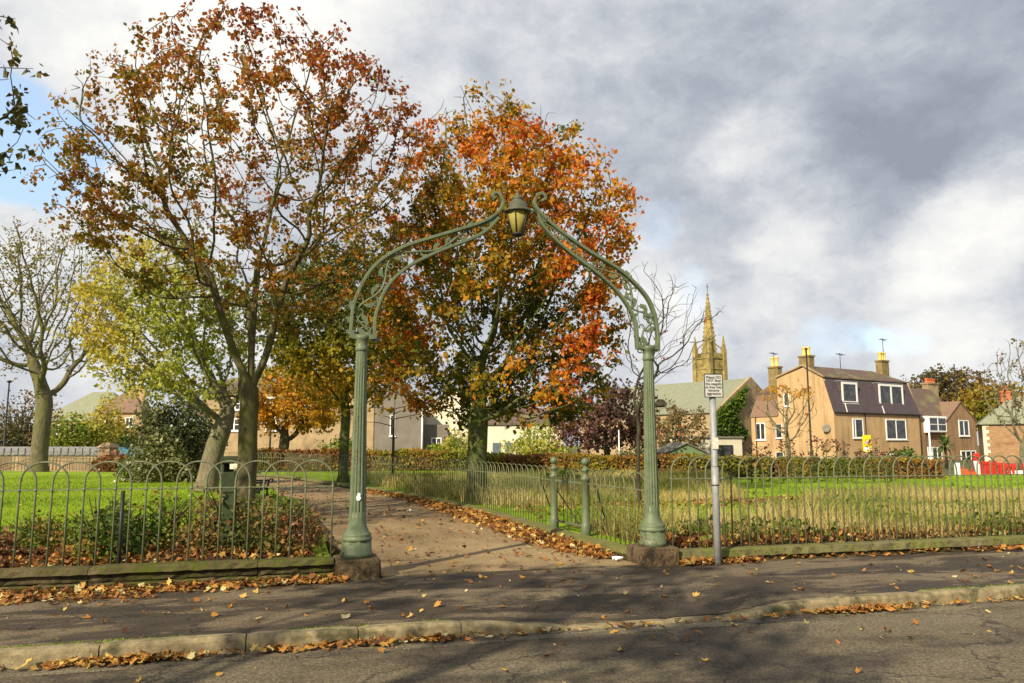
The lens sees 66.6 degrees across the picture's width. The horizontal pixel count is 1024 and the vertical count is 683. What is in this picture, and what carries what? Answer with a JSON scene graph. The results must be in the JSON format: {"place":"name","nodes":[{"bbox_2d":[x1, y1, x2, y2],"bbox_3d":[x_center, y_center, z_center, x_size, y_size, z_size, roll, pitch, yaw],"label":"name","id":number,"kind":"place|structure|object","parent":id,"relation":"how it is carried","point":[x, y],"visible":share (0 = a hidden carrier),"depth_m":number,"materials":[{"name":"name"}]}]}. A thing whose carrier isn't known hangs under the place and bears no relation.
{"place":"outdoors","nodes":[
{"label":"outdoors","id":0,"kind":"place"},
{"bbox_2d":[0,443,119,471],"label":"boundary wall","id":1,"kind":"structure","parent":0,"point":[106,447],"depth_m":47.88,"materials":[{"name":"stone"}]},
{"bbox_2d":[1,451,285,473],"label":"boundary wall","id":2,"kind":"structure","parent":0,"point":[269,457],"depth_m":46.92,"materials":[{"name":"paint"}]},
{"bbox_2d":[0,471,328,555],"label":"lawn","id":3,"kind":"structure","parent":0,"point":[45,474],"depth_m":21.97,"materials":[{"name":"green plant"}]},
{"bbox_2d":[0,209,137,471],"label":"sycamore tree","id":4,"kind":"object","parent":3,"relation":"on","point":[44,395],"visible":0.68,"depth_m":41.68,"materials":[{"name":"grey plant"}]},
{"bbox_2d":[89,449,128,471],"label":"bush","id":5,"kind":"object","parent":3,"relation":"on","point":[108,467],"visible":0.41,"depth_m":41.70,"materials":[{"name":"brown plant"}]},
{"bbox_2d":[50,212,268,491],"bbox_3d":[-10.782,0.351,24.247,6.348,8.612,6.002,0,-8,0],"label":"ash tree","id":6,"kind":"object","parent":3,"relation":"on","point":[223,418],"visible":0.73,"depth_m":23.44,"materials":[{"name":"green plant"}]},
{"bbox_2d":[3,533,315,567],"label":"bed soil","id":7,"kind":"structure","parent":3,"relation":"on","point":[176,556],"depth_m":9.73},
{"bbox_2d":[0,526,34,558],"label":"rose bush","id":8,"kind":"object","parent":7,"relation":"on","point":[8,537],"visible":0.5,"depth_m":9.43,"materials":[{"name":"green plant"}]},
{"bbox_2d":[0,15,49,182],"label":"overhanging tree","id":9,"kind":"object","parent":7,"relation":"on","point":[18,110],"visible":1,"depth_m":12.33,"materials":[{"name":"green plant"}]},
{"bbox_2d":[2,510,83,551],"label":"bed shrub","id":10,"kind":"object","parent":7,"relation":"on","point":[41,534],"visible":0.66,"depth_m":10.75,"materials":[{"name":"green plant"}]},
{"bbox_2d":[56,497,146,551],"bbox_3d":[-5.318,2.420,10.229,1.057,0.817,1.016,-6,-9,37],"label":"bed shrub","id":11,"kind":"object","parent":7,"relation":"on","point":[71,535],"visible":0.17,"depth_m":10.14,"materials":[{"name":"green plant"}]},
{"bbox_2d":[66,500,156,565],"bbox_3d":[-4.894,2.343,9.530,0.945,0.796,1.022,6,-10,-40],"label":"bed shrub","id":12,"kind":"object","parent":7,"relation":"on","point":[103,543],"visible":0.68,"depth_m":9.39,"materials":[{"name":"green plant"}]},
{"bbox_2d":[0,539,314,567],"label":"fallen leaves","id":13,"kind":"object","parent":7,"relation":"on","point":[40,553],"visible":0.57,"depth_m":9.43,"materials":[{"name":"plant"}]},
{"bbox_2d":[130,486,213,551],"bbox_3d":[-4.790,2.441,10.697,1.307,0.892,1.200,-5,-9,32],"label":"bed shrub","id":14,"kind":"object","parent":7,"relation":"on","point":[151,526],"visible":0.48,"depth_m":10.57,"materials":[{"name":"green plant"}]},
{"bbox_2d":[168,482,268,557],"bbox_3d":[-3.876,2.334,10.276,1.316,0.990,1.290,0,-8,0],"label":"rose bush","id":15,"kind":"object","parent":7,"relation":"on","point":[211,537],"visible":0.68,"depth_m":10.13,"materials":[{"name":"green plant"}]},
{"bbox_2d":[220,489,237,554],"bbox_3d":[-3.701,2.354,10.178,0.190,0.830,0.200,2,-8,-16],"label":"service cabinet","id":16,"kind":"object","parent":7,"relation":"on","point":[229,495],"visible":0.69,"depth_m":10.10,"materials":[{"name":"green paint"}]},
{"bbox_2d":[236,492,280,541],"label":"rose bush","id":17,"kind":"object","parent":7,"relation":"on","point":[240,497],"visible":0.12,"depth_m":11.49,"materials":[{"name":"green plant"}]},
{"bbox_2d":[227,485,337,558],"bbox_3d":[-3.046,2.359,10.201,1.275,0.939,1.327,5,-9,-36],"label":"rose bush","id":18,"kind":"object","parent":7,"relation":"on","point":[282,537],"visible":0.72,"depth_m":10.07,"materials":[{"name":"green plant"}]},
{"bbox_2d":[274,496,326,546],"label":"rose bush","id":19,"kind":"object","parent":7,"relation":"on","point":[311,529],"visible":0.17,"depth_m":11.10,"materials":[{"name":"green plant"}]},
{"bbox_2d":[113,378,228,482],"bbox_3d":[-13.319,3.500,30.678,4.068,4.202,3.744,-6,-10,38],"label":"holly bush","id":20,"kind":"object","parent":3,"relation":"on","point":[184,443],"visible":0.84,"depth_m":29.93,"materials":[{"name":"green plant"}]},
{"bbox_2d":[220,456,237,497],"bbox_3d":[-7.487,3.671,21.201,0.680,1.100,0.640,-1,-8,10],"label":"litter bin","id":21,"kind":"object","parent":3,"relation":"on","point":[228,474],"visible":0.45,"depth_m":20.95,"materials":[{"name":"metal"}]},
{"bbox_2d":[22,0,438,510],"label":"maple tree","id":22,"kind":"object","parent":3,"relation":"on","point":[248,421],"visible":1,"depth_m":16.89,"materials":[{"name":"brown plant"}]},
{"bbox_2d":[202,377,378,463],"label":"sandstone building","id":23,"kind":"structure","parent":0,"point":[305,441],"depth_m":78.98,"materials":[{"name":"stone"}]},
{"bbox_2d":[374,385,448,450],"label":"grey building","id":24,"kind":"structure","parent":0,"point":[414,432],"depth_m":73.79,"materials":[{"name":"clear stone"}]},
{"bbox_2d":[256,477,635,575],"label":"path","id":25,"kind":"structure","parent":0,"point":[439,562],"depth_m":12.91,"materials":[{"name":"asphalt"}]},
{"bbox_2d":[0,454,103,469],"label":"boundary railing","id":26,"kind":"object","parent":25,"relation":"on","point":[50,458],"visible":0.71,"depth_m":45.32,"materials":[{"name":"metal"}]},
{"bbox_2d":[221,472,626,560],"bbox_3d":[-7.429,5.485,28.985,3.621,0.350,40.952,5,-9,-31],"label":"stone edging","id":27,"kind":"object","parent":25,"relation":"on","point":[618,548],"visible":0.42,"depth_m":15.71,"materials":[{"name":"stone"}]},
{"bbox_2d":[284,453,550,523],"bbox_3d":[-4.586,4.484,26.602,1.468,1.127,27.275,4,-8,-26],"label":"hooped railing","id":28,"kind":"object","parent":27,"relation":"on","point":[311,469],"visible":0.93,"depth_m":20.38,"materials":[{"name":"metal"}]},
{"bbox_2d":[550,457,558,527],"bbox_3d":[0.757,2.768,14.057,0.170,1.370,0.170,2,-8,-16],"label":"gate post","id":29,"kind":"object","parent":27,"relation":"on","point":[553,468],"visible":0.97,"depth_m":14.01,"materials":[{"name":"metal"}]},
{"bbox_2d":[580,458,590,535],"bbox_3d":[1.211,2.607,12.846,0.170,1.370,0.170,2,-8,-16],"label":"gate post","id":30,"kind":"object","parent":27,"relation":"on","point":[585,523],"visible":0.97,"depth_m":12.79,"materials":[{"name":"metal"}]},
{"bbox_2d":[555,467,581,526],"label":"garden gate","id":31,"kind":"structure","parent":30,"relation":"attached to","point":[563,521],"depth_m":13.49,"materials":[{"name":"metal"}]},
{"bbox_2d":[586,469,643,545],"bbox_3d":[1.516,2.557,12.085,0.542,1.127,2.548,1,-8,-4],"label":"hooped railing","id":32,"kind":"object","parent":27,"relation":"on","point":[609,486],"visible":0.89,"depth_m":11.89,"materials":[{"name":"metal"}]},
{"bbox_2d":[259,478,623,576],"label":"fallen leaves","id":33,"kind":"object","parent":25,"relation":"on","point":[465,555],"visible":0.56,"depth_m":14.15,"materials":[{"name":"plant"}]},
{"bbox_2d":[349,487,620,558],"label":"fallen leaves","id":34,"kind":"object","parent":25,"relation":"on","point":[538,537],"visible":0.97,"depth_m":14.39,"materials":[{"name":"plant"}]},
{"bbox_2d":[427,387,471,448],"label":"white house","id":35,"kind":"structure","parent":0,"point":[431,420],"depth_m":85.42,"materials":[{"name":"stone"}]},
{"bbox_2d":[0,548,1023,652],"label":"pavement","id":36,"kind":"structure","parent":0,"point":[566,605],"depth_m":8.37,"materials":[{"name":"asphalt"}]},
{"bbox_2d":[0,556,333,594],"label":"wall","id":37,"kind":"structure","parent":36,"relation":"on","point":[19,579],"depth_m":8.80,"materials":[{"name":"stone"}]},
{"bbox_2d":[0,460,333,567],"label":"hooped railing","id":38,"kind":"object","parent":37,"relation":"on","point":[121,515],"visible":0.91,"depth_m":8.98,"materials":[{"name":"metal"}]},
{"bbox_2d":[0,572,348,605],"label":"fallen leaves","id":39,"kind":"object","parent":36,"relation":"on","point":[147,587],"visible":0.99,"depth_m":8.53,"materials":[{"name":"plant"}]},
{"bbox_2d":[333,189,679,580],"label":"gateway arch","id":40,"kind":"structure","parent":36,"relation":"on","point":[357,558],"depth_m":10.46,"materials":[{"name":"metal"}]},
{"bbox_2d":[1,546,1023,640],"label":"fallen leaves","id":41,"kind":"object","parent":36,"relation":"on","point":[214,613],"visible":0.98,"depth_m":8.50,"materials":[{"name":"plant"}]},
{"bbox_2d":[704,374,723,564],"bbox_3d":[2.781,1.781,10.686,0.270,2.680,0.121,1,-8,-6],"label":"signpost","id":42,"kind":"object","parent":36,"relation":"on","point":[713,387],"visible":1,"depth_m":10.69,"materials":[{"name":"metal"}]},
{"bbox_2d":[678,543,1023,565],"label":"fallen leaves","id":43,"kind":"object","parent":36,"relation":"on","point":[692,560],"visible":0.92,"depth_m":10.96,"materials":[{"name":"plant"}]},
{"bbox_2d":[679,535,1023,559],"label":"wall","id":44,"kind":"structure","parent":36,"relation":"on","point":[848,548],"depth_m":11.38,"materials":[{"name":"grey stone"}]},
{"bbox_2d":[670,455,1023,547],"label":"hooped railing","id":45,"kind":"object","parent":44,"relation":"on","point":[848,476],"visible":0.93,"depth_m":11.69,"materials":[{"name":"metal"}]},
{"bbox_2d":[0,605,1023,682],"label":"road","id":46,"kind":"structure","parent":0,"point":[947,646],"depth_m":6.30,"materials":[{"name":"asphalt"}]},
{"bbox_2d":[0,599,1023,677],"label":"gutter","id":47,"kind":"object","parent":46,"relation":"on","point":[65,669],"depth_m":6.95,"materials":[{"name":"asphalt"}]},
{"bbox_2d":[0,594,1023,669],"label":"fallen leaves","id":48,"kind":"object","parent":47,"relation":"on","point":[140,657],"visible":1,"depth_m":6.67,"materials":[{"name":"plant"}]},
{"bbox_2d":[0,584,1023,668],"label":"kerb","id":49,"kind":"structure","parent":46,"relation":"on","point":[13,657],"depth_m":6.90,"materials":[{"name":"concrete"}]},
{"bbox_2d":[0,583,1022,647],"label":"moss","id":50,"kind":"object","parent":49,"relation":"on","point":[10,646],"visible":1,"depth_m":6.55,"materials":[{"name":"green plant"}]},
{"bbox_2d":[136,609,990,682],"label":"fallen leaves","id":51,"kind":"object","parent":46,"relation":"on","point":[381,649],"visible":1,"depth_m":6.89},
{"bbox_2d":[0,0,1023,445],"label":"sky","id":52,"kind":"structure","parent":0,"point":[836,176],"materials":[{"name":"grey"}]},
{"bbox_2d":[487,408,561,454],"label":"cream building","id":53,"kind":"structure","parent":0,"point":[498,433],"depth_m":71.37,"materials":[{"name":"paint"}]},
{"bbox_2d":[221,446,1019,473],"bbox_3d":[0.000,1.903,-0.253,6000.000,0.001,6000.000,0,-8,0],"label":"ground","id":54,"kind":"structure","parent":0,"point":[944,468],"depth_m":70.27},
{"bbox_2d":[3,380,11,446],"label":"lamp post","id":55,"kind":"object","parent":54,"relation":"on","point":[9,382],"visible":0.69,"depth_m":55.75,"materials":[{"name":"black metal"}]},
{"bbox_2d":[0,427,26,446],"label":"bush","id":56,"kind":"object","parent":54,"relation":"on","point":[13,443],"visible":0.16,"depth_m":63.61,"materials":[{"name":"green plant"}]},
{"bbox_2d":[0,389,67,446],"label":"bush","id":57,"kind":"object","parent":54,"relation":"on","point":[25,425],"visible":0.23,"depth_m":66.96,"materials":[{"name":"brown plant"}]},
{"bbox_2d":[49,411,89,446],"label":"bush","id":58,"kind":"object","parent":54,"relation":"on","point":[59,441],"visible":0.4,"depth_m":64.99,"materials":[{"name":"green plant"}]},
{"bbox_2d":[72,389,125,446],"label":"bush","id":59,"kind":"object","parent":54,"relation":"on","point":[98,436],"visible":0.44,"depth_m":69.22,"materials":[{"name":"yellow plant"}]},
{"bbox_2d":[51,392,158,444],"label":"distant house","id":60,"kind":"structure","parent":54,"relation":"on","point":[86,403],"depth_m":121.88,"materials":[{"name":"stone"}]},
{"bbox_2d":[94,385,154,445],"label":"distant house","id":61,"kind":"structure","parent":54,"relation":"on","point":[129,409],"depth_m":112.72,"materials":[{"name":"beige tile"}]},
{"bbox_2d":[112,433,136,446],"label":"bush","id":62,"kind":"object","parent":54,"relation":"on","point":[122,444],"visible":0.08,"depth_m":65.22,"materials":[{"name":"green plant"}]},
{"bbox_2d":[317,433,370,452],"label":"bush","id":63,"kind":"object","parent":54,"relation":"on","point":[336,444],"visible":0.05,"depth_m":61.23,"materials":[{"name":"green plant"}]},
{"bbox_2d":[427,426,467,450],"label":"bush","id":64,"kind":"object","parent":54,"relation":"on","point":[449,443],"visible":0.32,"depth_m":65.06,"materials":[{"name":"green plant"}]},
{"bbox_2d":[498,417,579,457],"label":"bush","id":65,"kind":"object","parent":54,"relation":"on","point":[533,446],"visible":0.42,"depth_m":60.53,"materials":[{"name":"green plant"}]},
{"bbox_2d":[547,378,660,457],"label":"copper tree","id":66,"kind":"object","parent":54,"relation":"on","point":[595,431],"visible":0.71,"depth_m":48.48,"materials":[{"name":"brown plant"}]},
{"bbox_2d":[580,377,761,456],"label":"church hall","id":67,"kind":"structure","parent":54,"relation":"on","point":[735,406],"depth_m":115.31,"materials":[{"name":"stone"}]},
{"bbox_2d":[640,395,709,449],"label":"willow bush","id":68,"kind":"object","parent":54,"relation":"on","point":[675,418],"visible":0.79,"depth_m":60.81,"materials":[{"name":"brown plant"}]},
{"bbox_2d":[657,443,708,458],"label":"garden shed","id":69,"kind":"structure","parent":54,"relation":"on","point":[677,448],"depth_m":51.57,"materials":[{"name":"wood"}]},
{"bbox_2d":[692,286,727,381],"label":"church steeple","id":70,"kind":"object","parent":54,"relation":"on","point":[711,360],"visible":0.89,"depth_m":158.76,"materials":[{"name":"stone"}]},
{"bbox_2d":[756,378,816,456],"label":"rowan tree","id":71,"kind":"object","parent":54,"relation":"on","point":[787,420],"visible":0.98,"depth_m":61.47,"materials":[{"name":"brown plant"}]},
{"bbox_2d":[805,348,812,457],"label":"lamp post","id":72,"kind":"object","parent":54,"relation":"on","point":[806,349],"visible":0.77,"depth_m":77.81,"materials":[{"name":"black metal"}]},
{"bbox_2d":[750,338,922,459],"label":"tenement house","id":73,"kind":"structure","parent":54,"relation":"on","point":[851,406],"depth_m":94.42,"materials":[{"name":"stone"}]},
{"bbox_2d":[755,423,766,440],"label":"window","id":74,"kind":"structure","parent":73,"relation":"in","point":[760,428],"depth_m":98.28,"materials":[{"name":"white glass"}]},
{"bbox_2d":[841,382,857,403],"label":"window","id":75,"kind":"structure","parent":73,"relation":"in","point":[849,390],"depth_m":92.28,"materials":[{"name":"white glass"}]},
{"bbox_2d":[852,418,863,438],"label":"window","id":76,"kind":"structure","parent":73,"relation":"in","point":[857,424],"depth_m":91.65,"materials":[{"name":"white glass"}]},
{"bbox_2d":[878,384,903,404],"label":"window","id":77,"kind":"structure","parent":73,"relation":"in","point":[891,393],"depth_m":96.57,"materials":[{"name":"clear glass"}]},
{"bbox_2d":[885,419,906,439],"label":"window","id":78,"kind":"structure","parent":73,"relation":"in","point":[896,429],"depth_m":95.61,"materials":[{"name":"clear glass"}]},
{"bbox_2d":[887,446,922,458],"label":"bush","id":79,"kind":"object","parent":54,"relation":"on","point":[904,450],"visible":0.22,"depth_m":59.41,"materials":[{"name":"green plant"}]},
{"bbox_2d":[910,378,977,459],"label":"gabled house","id":80,"kind":"structure","parent":54,"relation":"on","point":[956,421],"depth_m":102.17,"materials":[{"name":"brick"}]},
{"bbox_2d":[928,417,946,431],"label":"window","id":81,"kind":"structure","parent":80,"relation":"in","point":[936,424],"depth_m":99.76,"materials":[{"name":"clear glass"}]},
{"bbox_2d":[958,420,970,436],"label":"window","id":82,"kind":"structure","parent":80,"relation":"in","point":[964,431],"depth_m":102.71,"materials":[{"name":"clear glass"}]},
{"bbox_2d":[931,435,957,467],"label":"palm","id":83,"kind":"object","parent":54,"relation":"on","point":[944,440],"visible":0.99,"depth_m":61.27,"materials":[{"name":"green plant"}]},
{"bbox_2d":[900,363,991,401],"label":"round tree","id":84,"kind":"object","parent":54,"relation":"on","point":[944,381],"visible":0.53,"depth_m":146.71,"materials":[{"name":"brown plant"}]},
{"bbox_2d":[951,378,1023,431],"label":"golden tree","id":85,"kind":"object","parent":54,"relation":"on","point":[971,402],"visible":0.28,"depth_m":122.41,"materials":[{"name":"yellow plant"}]},
{"bbox_2d":[974,338,1023,469],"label":"bare tree","id":86,"kind":"object","parent":54,"relation":"on","point":[1014,419],"visible":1,"depth_m":58.24,"materials":[{"name":"brown plant"}]},
{"bbox_2d":[974,387,1023,462],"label":"stone cottage","id":87,"kind":"structure","parent":54,"relation":"on","point":[995,437],"depth_m":82.90,"materials":[{"name":"stone"}]},
{"bbox_2d":[261,471,1023,544],"bbox_3d":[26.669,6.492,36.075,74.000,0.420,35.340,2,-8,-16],"label":"garden lawn","id":88,"kind":"structure","parent":0,"point":[561,525],"depth_m":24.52,"materials":[{"name":"green plant"}]},
{"bbox_2d":[232,357,353,449],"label":"cherry tree","id":89,"kind":"object","parent":88,"relation":"on","point":[286,406],"visible":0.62,"depth_m":50.77,"materials":[{"name":"orange plant"}]},
{"bbox_2d":[256,238,425,482],"bbox_3d":[-7.232,0.636,31.624,7.186,10.019,7.108,-7,-10,41],"label":"lime tree","id":90,"kind":"object","parent":88,"relation":"on","point":[325,351],"visible":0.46,"depth_m":30.47,"materials":[{"name":"orange plant"}]},
{"bbox_2d":[257,447,466,470],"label":"hedge","id":91,"kind":"object","parent":88,"relation":"on","point":[419,453],"visible":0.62,"depth_m":47.50,"materials":[{"name":"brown plant"}]},
{"bbox_2d":[370,405,440,477],"bbox_3d":[-4.450,3.959,31.127,2.706,3.300,1.794,6,-10,-40],"label":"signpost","id":92,"kind":"object","parent":88,"relation":"on","point":[393,436],"visible":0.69,"depth_m":30.80,"materials":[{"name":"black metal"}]},
{"bbox_2d":[363,78,648,503],"bbox_3d":[-0.226,-1.589,20.847,7.644,11.594,7.717,0,-8,0],"label":"maple tree","id":93,"kind":"object","parent":88,"relation":"on","point":[497,264],"visible":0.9,"depth_m":19.70,"materials":[{"name":"orange plant"}]},
{"bbox_2d":[534,468,580,482],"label":"bush","id":94,"kind":"object","parent":88,"relation":"on","point":[560,473],"visible":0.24,"depth_m":29.32,"materials":[{"name":"green plant"}]},
{"bbox_2d":[460,451,773,477],"bbox_3d":[4.255,6.207,39.072,17.128,1.443,3.066,-5,-9,31],"label":"hedge","id":95,"kind":"object","parent":88,"relation":"on","point":[599,462],"visible":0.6,"depth_m":37.42,"materials":[{"name":"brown plant"}]},
{"bbox_2d":[451,489,807,536],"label":"fallen leaves","id":96,"kind":"object","parent":88,"relation":"on","point":[750,501],"visible":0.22,"depth_m":18.84,"materials":[{"name":"plant"}]},
{"bbox_2d":[347,466,1023,544],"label":"dry grass","id":97,"kind":"structure","parent":88,"relation":"on","point":[679,491],"depth_m":18.23,"materials":[{"name":"plant"}]},
{"bbox_2d":[744,439,756,482],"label":"tall weed","id":98,"kind":"object","parent":88,"relation":"on","point":[751,466],"visible":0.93,"depth_m":30.22,"materials":[{"name":"green plant"}]},
{"bbox_2d":[568,521,1023,547],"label":"garden bed soil","id":99,"kind":"structure","parent":88,"relation":"on","point":[788,542],"depth_m":12.40,"materials":[{"name":"soil"}]},
{"bbox_2d":[612,262,723,517],"bbox_3d":[3.095,0.966,15.457,2.229,5.117,2.188,-5,-9,31],"label":"bare tree","id":100,"kind":"object","parent":99,"relation":"on","point":[638,484],"visible":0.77,"depth_m":15.39,"materials":[{"name":"brown plant"}]},
{"bbox_2d":[629,522,1023,547],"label":"fallen leaves","id":101,"kind":"object","parent":99,"relation":"on","point":[680,539],"visible":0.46,"depth_m":11.91,"materials":[{"name":"plant"}]},
{"bbox_2d":[667,482,1023,546],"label":"ground cover","id":102,"kind":"object","parent":99,"relation":"on","point":[776,525],"visible":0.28,"depth_m":13.69,"materials":[{"name":"green plant"}]},
{"bbox_2d":[838,443,852,481],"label":"tall weed","id":103,"kind":"object","parent":88,"relation":"on","point":[842,462],"visible":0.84,"depth_m":32.03,"materials":[{"name":"green plant"}]},
{"bbox_2d":[772,456,946,478],"bbox_3d":[15.471,5.772,35.181,7.415,1.251,1.365,-1,-8,7],"label":"hedge","id":104,"kind":"object","parent":88,"relation":"on","point":[903,462],"visible":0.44,"depth_m":34.73,"materials":[{"name":"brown plant"}]},
{"bbox_2d":[866,438,879,482],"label":"tall weed","id":105,"kind":"object","parent":88,"relation":"on","point":[871,454],"visible":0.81,"depth_m":30.75,"materials":[{"name":"green plant"}]},
{"bbox_2d":[670,436,743,456],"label":"garage","id":106,"kind":"structure","parent":0,"point":[730,445],"depth_m":66.09,"materials":[{"name":"paint"}]},
{"bbox_2d":[710,445,732,456],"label":"window","id":107,"kind":"structure","parent":106,"relation":"in","point":[723,450],"depth_m":65.95,"materials":[{"name":"glass"}]},
{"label":"street","id":108,"kind":"structure","parent":0,"visible":0},
{"bbox_2d":[979,461,996,473],"bbox_3d":[23.519,6.419,38.490,0.950,1.000,0.600,2,-8,-12],"label":"road barrier","id":109,"kind":"object","parent":108,"relation":"on","point":[986,464],"visible":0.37,"depth_m":38.48,"materials":[{"name":"red plastic"}]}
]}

